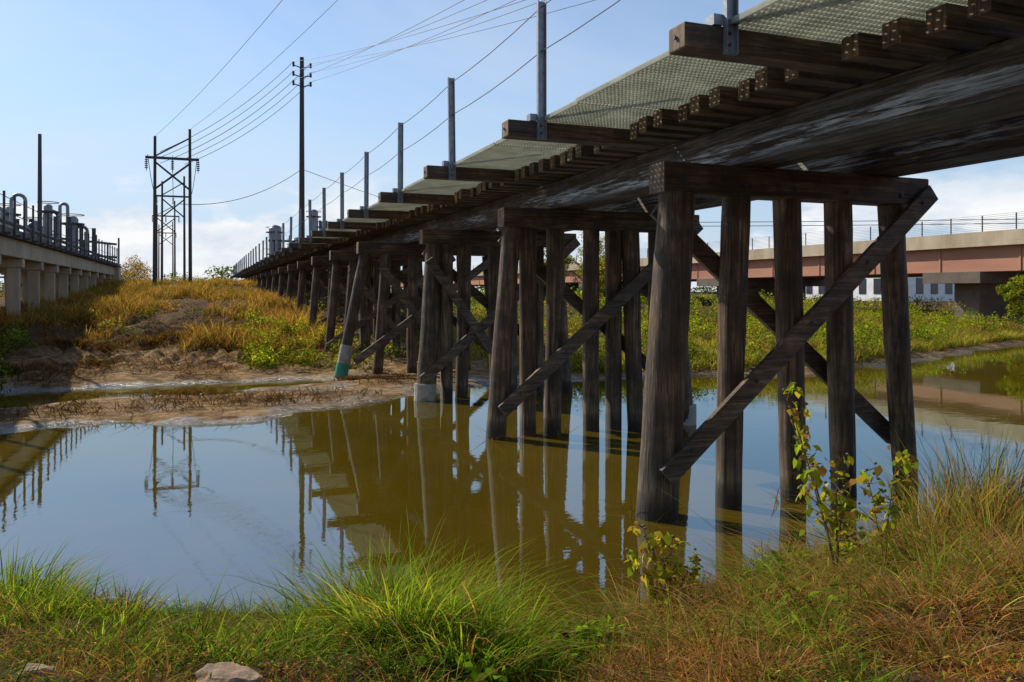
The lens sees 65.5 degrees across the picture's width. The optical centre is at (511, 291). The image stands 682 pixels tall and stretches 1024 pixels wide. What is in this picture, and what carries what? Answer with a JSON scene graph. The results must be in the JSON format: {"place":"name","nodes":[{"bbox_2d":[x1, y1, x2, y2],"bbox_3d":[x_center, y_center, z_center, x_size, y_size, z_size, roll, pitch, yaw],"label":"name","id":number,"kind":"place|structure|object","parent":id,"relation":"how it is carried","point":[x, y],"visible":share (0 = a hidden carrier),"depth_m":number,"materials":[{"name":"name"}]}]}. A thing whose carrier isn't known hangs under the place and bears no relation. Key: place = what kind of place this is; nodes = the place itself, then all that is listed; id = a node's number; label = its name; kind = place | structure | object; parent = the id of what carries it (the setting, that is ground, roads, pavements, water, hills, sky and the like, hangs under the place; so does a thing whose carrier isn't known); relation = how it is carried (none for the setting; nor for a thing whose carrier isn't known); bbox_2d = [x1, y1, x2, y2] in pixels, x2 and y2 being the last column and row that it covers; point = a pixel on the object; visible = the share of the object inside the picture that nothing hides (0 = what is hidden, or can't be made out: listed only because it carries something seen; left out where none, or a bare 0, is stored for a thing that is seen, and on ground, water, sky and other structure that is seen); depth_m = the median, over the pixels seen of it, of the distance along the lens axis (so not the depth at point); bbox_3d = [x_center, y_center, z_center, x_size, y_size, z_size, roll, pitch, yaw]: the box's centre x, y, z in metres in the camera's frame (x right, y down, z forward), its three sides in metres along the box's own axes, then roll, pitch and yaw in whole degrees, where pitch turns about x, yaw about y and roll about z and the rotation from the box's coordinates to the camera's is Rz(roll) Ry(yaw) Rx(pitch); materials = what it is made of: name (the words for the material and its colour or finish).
{"place":"outdoors","nodes":[
{"label":"outdoors","id":0,"kind":"place"},
{"bbox_2d":[0,345,1023,641],"bbox_3d":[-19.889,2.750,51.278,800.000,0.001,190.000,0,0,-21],"label":"water","id":1,"kind":"structure","parent":0,"point":[204,507],"depth_m":11.20,"materials":[{"name":"brown liquid"}]},
{"bbox_2d":[0,281,1023,681],"bbox_3d":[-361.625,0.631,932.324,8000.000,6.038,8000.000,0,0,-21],"label":"ground","id":2,"kind":"structure","parent":0,"point":[124,375],"depth_m":22.46,"materials":[{"name":"soil"}]},
{"bbox_2d":[13,663,54,677],"bbox_3d":[-2.247,1.794,3.751,0.177,0.062,0.131,8,-9,-19],"label":"rock","id":3,"kind":"object","parent":2,"relation":"on","point":[43,666],"visible":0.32,"depth_m":3.73,"materials":[{"name":"stone"}]},
{"bbox_2d":[0,190,121,319],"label":"concrete railway bridge","id":4,"kind":"structure","parent":2,"relation":"on","point":[38,267],"depth_m":42.37,"materials":[{"name":"concrete"}]},
{"bbox_2d":[0,134,119,295],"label":"pipe rack","id":5,"kind":"object","parent":4,"relation":"on","point":[72,220],"visible":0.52,"depth_m":80.31,"materials":[{"name":"metal"}]},
{"bbox_2d":[152,201,178,279],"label":"utility pole","id":6,"kind":"object","parent":2,"relation":"on","point":[174,219],"visible":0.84,"depth_m":137.90,"materials":[{"name":"brown wood"}]},
{"bbox_2d":[158,221,176,279],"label":"utility pole","id":7,"kind":"object","parent":2,"relation":"on","point":[159,235],"visible":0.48,"depth_m":183.14,"materials":[{"name":"brown wood"}]},
{"bbox_2d":[0,277,343,355],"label":"dry meadow grass","id":8,"kind":"structure","parent":2,"relation":"on","point":[122,305],"depth_m":38.69,"materials":[{"name":"yellow plant"}]},
{"bbox_2d":[156,176,187,280],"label":"utility pole","id":9,"kind":"object","parent":2,"relation":"on","point":[162,195],"visible":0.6,"depth_m":103.14,"materials":[{"name":"brown wood"}]},
{"bbox_2d":[145,129,199,285],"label":"utility pole","id":10,"kind":"object","parent":2,"relation":"on","point":[155,156],"visible":0.98,"depth_m":69.86,"materials":[{"name":"brown wood"}]},
{"bbox_2d":[0,253,456,393],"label":"bank shrubs","id":11,"kind":"object","parent":2,"relation":"on","point":[266,359],"visible":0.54,"depth_m":31.23,"materials":[{"name":"green plant"}]},
{"bbox_2d":[195,662,262,681],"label":"rock","id":12,"kind":"object","parent":2,"relation":"on","point":[225,671],"visible":0.97,"depth_m":3.61,"materials":[{"name":"stone"}]},
{"bbox_2d":[292,57,311,237],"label":"utility pole","id":13,"kind":"object","parent":2,"relation":"on","point":[301,163],"visible":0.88,"depth_m":85.41,"materials":[{"name":"brown wood"}]},
{"bbox_2d":[147,0,1020,225],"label":"power lines","id":14,"kind":"object","parent":13,"relation":"attached to","point":[381,57],"visible":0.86,"depth_m":71.90,"materials":[{"name":"black metal"}]},
{"bbox_2d":[266,209,403,288],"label":"refinery plant","id":15,"kind":"object","parent":2,"relation":"on","point":[315,221],"visible":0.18,"depth_m":152.14,"materials":[{"name":"metal"}]},
{"bbox_2d":[0,265,716,294],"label":"distant treeline","id":16,"kind":"object","parent":2,"relation":"on","point":[226,268],"visible":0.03,"depth_m":309.77,"materials":[{"name":"green plant"}]},
{"bbox_2d":[0,316,834,520],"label":"mud debris","id":17,"kind":"object","parent":2,"relation":"on","point":[156,339],"visible":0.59,"depth_m":24.04,"materials":[{"name":"brown soil"}]},
{"bbox_2d":[0,468,1023,681],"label":"tall grass","id":18,"kind":"structure","parent":2,"relation":"on","point":[416,605],"depth_m":5.08,"materials":[{"name":"green plant"}]},
{"bbox_2d":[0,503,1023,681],"bbox_3d":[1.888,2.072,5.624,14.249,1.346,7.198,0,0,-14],"label":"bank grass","id":19,"kind":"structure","parent":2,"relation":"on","point":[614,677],"depth_m":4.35,"materials":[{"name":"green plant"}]},
{"bbox_2d":[0,527,1023,681],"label":"weeds","id":20,"kind":"object","parent":2,"relation":"on","point":[920,674],"visible":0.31,"depth_m":4.04,"materials":[{"name":"green plant"}]},
{"bbox_2d":[1,492,1023,681],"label":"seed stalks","id":21,"kind":"object","parent":2,"relation":"on","point":[471,624],"visible":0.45,"depth_m":4.51,"materials":[{"name":"brown plant"}]},
{"bbox_2d":[544,247,570,285],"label":"cottonwood tree","id":22,"kind":"object","parent":2,"relation":"on","point":[568,274],"visible":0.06,"depth_m":77.85,"materials":[{"name":"green plant"}]},
{"bbox_2d":[564,231,604,284],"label":"cottonwood tree","id":23,"kind":"object","parent":2,"relation":"on","point":[572,260],"visible":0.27,"depth_m":78.00,"materials":[{"name":"green plant"}]},
{"bbox_2d":[574,258,604,305],"bbox_3d":[7.055,-0.531,64.942,3.602,4.620,4.657,0,0,24],"label":"cottonwood tree","id":24,"kind":"object","parent":2,"relation":"on","point":[602,271],"visible":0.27,"depth_m":64.04,"materials":[{"name":"green plant"}]},
{"bbox_2d":[231,0,1023,521],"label":"timber trestle bridge","id":25,"kind":"structure","parent":2,"relation":"on","point":[837,108],"depth_m":10.68,"materials":[{"name":"brown wood"}]},
{"bbox_2d":[625,521,702,613],"bbox_3d":[1.228,2.256,6.425,0.568,0.835,0.486,0,0,-21],"label":"wild sunflower plant","id":26,"kind":"object","parent":2,"relation":"on","point":[658,564],"visible":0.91,"depth_m":6.40,"materials":[{"name":"green plant"}]},
{"bbox_2d":[414,535,921,681],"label":"broadleaf weeds","id":27,"kind":"object","parent":2,"relation":"on","point":[478,669],"visible":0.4,"depth_m":5.22,"materials":[{"name":"green plant"}]},
{"bbox_2d":[391,284,1023,373],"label":"bank shrubs","id":28,"kind":"object","parent":2,"relation":"on","point":[919,333],"visible":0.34,"depth_m":39.82,"materials":[{"name":"green plant"}]},
{"bbox_2d":[401,211,1023,320],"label":"highway overpass","id":29,"kind":"object","parent":2,"relation":"on","point":[975,268],"visible":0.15,"depth_m":56.70,"materials":[{"name":"beige concrete"}]},
{"bbox_2d":[453,310,1023,372],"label":"bank grass","id":30,"kind":"structure","parent":2,"relation":"on","point":[964,340],"depth_m":33.03,"materials":[{"name":"green plant"}]},
{"bbox_2d":[782,382,867,571],"bbox_3d":[2.362,1.463,6.035,0.617,1.576,0.450,0,0,14],"label":"wild sunflower plant","id":31,"kind":"object","parent":2,"relation":"on","point":[816,482],"visible":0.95,"depth_m":6.00,"materials":[{"name":"green plant"}]},
{"bbox_2d":[806,277,953,300],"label":"warehouse","id":32,"kind":"structure","parent":2,"relation":"on","point":[867,289],"depth_m":130.79,"materials":[{"name":"white paint"}]},
{"bbox_2d":[848,445,918,563],"bbox_3d":[2.913,1.703,6.224,0.507,1.029,0.289,0,0,35],"label":"wild sunflower plant","id":33,"kind":"object","parent":2,"relation":"on","point":[863,476],"visible":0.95,"depth_m":6.21,"materials":[{"name":"green plant"}]},
{"bbox_2d":[855,409,1023,548],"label":"riverside reeds","id":34,"kind":"object","parent":2,"relation":"on","point":[989,489],"visible":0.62,"depth_m":7.42,"materials":[{"name":"green plant"}]},
{"bbox_2d":[996,274,1023,317],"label":"cottonwood tree","id":35,"kind":"object","parent":2,"relation":"on","point":[1008,291],"visible":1,"depth_m":47.66,"materials":[{"name":"green plant"}]},
{"bbox_2d":[0,0,1023,291],"label":"sky","id":36,"kind":"structure","parent":0,"point":[98,80],"materials":[{"name":"blue"}]}
]}

